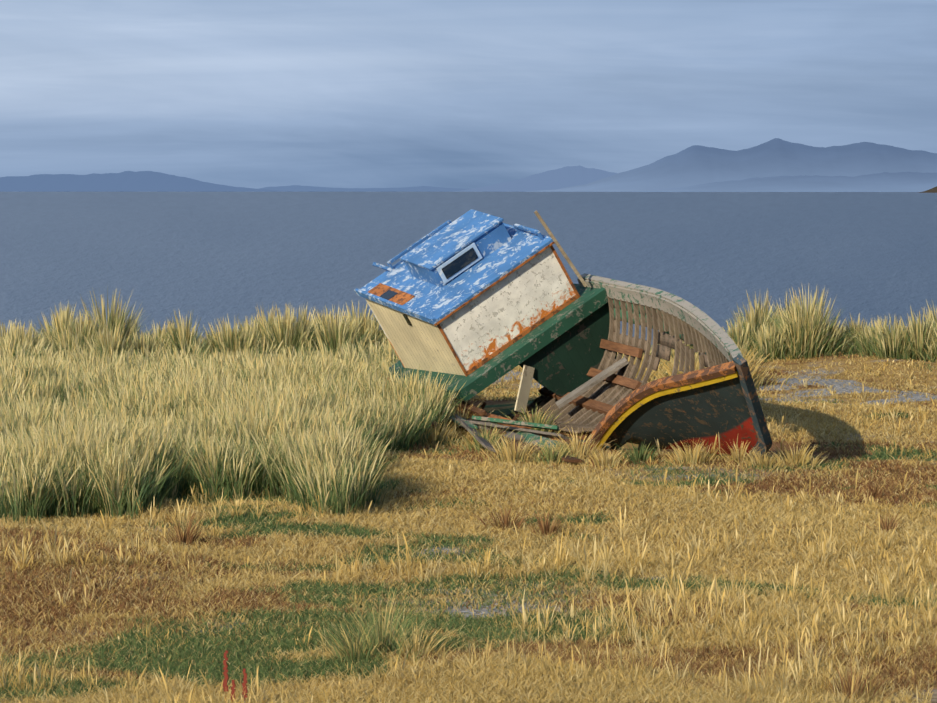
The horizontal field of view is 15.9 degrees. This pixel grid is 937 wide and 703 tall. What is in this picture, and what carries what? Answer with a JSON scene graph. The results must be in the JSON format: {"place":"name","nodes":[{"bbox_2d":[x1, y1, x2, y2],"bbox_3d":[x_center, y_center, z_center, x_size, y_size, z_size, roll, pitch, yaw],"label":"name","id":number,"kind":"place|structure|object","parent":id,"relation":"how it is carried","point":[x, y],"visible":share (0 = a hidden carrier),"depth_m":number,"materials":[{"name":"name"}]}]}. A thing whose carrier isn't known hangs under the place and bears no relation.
{"place":"outdoors","nodes":[
{"label":"outdoors","id":0,"kind":"place"},
{"bbox_2d":[0,171,293,191],"bbox_3d":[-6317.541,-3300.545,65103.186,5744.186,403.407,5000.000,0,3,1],"label":"hills","id":1,"kind":"structure","parent":0,"point":[139,181],"depth_m":63657.39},
{"bbox_2d":[259,185,466,191],"bbox_3d":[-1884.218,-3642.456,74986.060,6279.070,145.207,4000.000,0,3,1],"label":"hills","id":2,"kind":"structure","parent":0,"point":[296,188],"depth_m":73888.47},
{"bbox_2d":[0,192,936,346],"bbox_3d":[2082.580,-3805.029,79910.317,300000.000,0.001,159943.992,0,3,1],"label":"sea water","id":3,"kind":"structure","parent":0,"point":[210,257],"depth_m":282.50,"materials":[{"name":"blue liquid"}]},
{"bbox_2d":[0,350,936,702],"bbox_3d":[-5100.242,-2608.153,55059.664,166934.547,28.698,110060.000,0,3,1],"label":"ground","id":4,"kind":"structure","parent":0,"point":[500,408],"depth_m":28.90,"materials":[{"name":"yellow plant"}]},
{"bbox_2d":[223,650,247,702],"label":"dock plant","id":5,"kind":"object","parent":4,"relation":"on","point":[225,680],"visible":0.96,"depth_m":16.93,"materials":[{"name":"red plant"}]},
{"bbox_2d":[0,319,473,522],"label":"tall grass stalks","id":6,"kind":"object","parent":4,"relation":"on","point":[225,389],"depth_m":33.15,"materials":[{"name":"beige plant"}]},
{"bbox_2d":[0,284,936,367],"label":"grass tussock leaves","id":7,"kind":"object","parent":4,"relation":"on","point":[922,354],"visible":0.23,"depth_m":49.16,"materials":[{"name":"plant"}]},
{"bbox_2d":[387,378,581,462],"bbox_3d":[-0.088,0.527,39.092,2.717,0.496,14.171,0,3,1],"label":"broken planks","id":8,"kind":"object","parent":4,"relation":"on","point":[481,416],"visible":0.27,"depth_m":35.16,"materials":[{"name":"wood"}]},
{"bbox_2d":[154,342,905,701],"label":"grass tufts","id":9,"kind":"object","parent":4,"relation":"on","point":[374,644],"visible":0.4,"depth_m":31.79,"materials":[{"name":"plant"}]},
{"bbox_2d":[506,273,771,458],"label":"wreck hull frames","id":10,"kind":"structure","parent":4,"relation":"on","point":[699,330],"depth_m":36.27,"materials":[{"name":"wood"}]},
{"bbox_2d":[354,209,607,400],"bbox_3d":[-0.008,-0.614,38.813,2.160,1.668,3.120,-35,21,-15],"label":"boat cabin","id":11,"kind":"object","parent":10,"relation":"on","point":[477,301],"visible":0.9,"depth_m":37.93,"materials":[{"name":"wood"}]},
{"bbox_2d":[514,302,616,412],"bbox_3d":[1.166,0.177,37.758,1.720,0.800,0.183,-35,21,-15],"label":"wreck bulkhead","id":12,"kind":"object","parent":10,"relation":"attached to","point":[563,363],"visible":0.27,"depth_m":37.79,"materials":[{"name":"green wood"}]},
{"bbox_2d":[505,299,732,432],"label":"hull planks","id":13,"kind":"object","parent":10,"relation":"attached to","point":[666,341],"visible":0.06,"depth_m":36.73,"materials":[{"name":"brown wood"}]},
{"bbox_2d":[568,377,757,455],"bbox_3d":[1.793,0.753,33.582,1.092,1.265,4.057,-34,15,-13],"label":"wreck hull bow skin","id":14,"kind":"object","parent":10,"relation":"attached to","point":[705,413],"visible":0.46,"depth_m":32.91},
{"bbox_2d":[0,342,936,702],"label":"grass blades","id":15,"kind":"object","parent":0,"point":[676,596],"depth_m":20.99,"materials":[{"name":"beige plant"}]},
{"bbox_2d":[0,0,936,188],"label":"sky","id":16,"kind":"structure","parent":0,"point":[465,94],"materials":[{"name":"blue"}]},
{"bbox_2d":[454,165,617,191],"bbox_3d":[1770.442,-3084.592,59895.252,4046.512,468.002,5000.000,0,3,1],"label":"mountain range","id":17,"kind":"structure","parent":0,"point":[566,176],"depth_m":58673.52,"materials":[{"name":"blue stone"}]},
{"bbox_2d":[526,138,936,191],"bbox_3d":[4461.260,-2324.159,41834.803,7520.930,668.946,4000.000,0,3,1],"label":"mountain range","id":18,"kind":"structure","parent":0,"point":[699,164],"depth_m":40968.29,"materials":[{"name":"blue stone"}]},
{"bbox_2d":[636,172,936,191],"bbox_3d":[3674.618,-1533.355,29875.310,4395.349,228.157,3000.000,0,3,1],"label":"mountain foothills","id":19,"kind":"structure","parent":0,"point":[901,182],"depth_m":29040.21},
{"bbox_2d":[918,186,936,192],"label":"headland","id":20,"kind":"structure","parent":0,"point":[933,190],"depth_m":11896.95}
]}

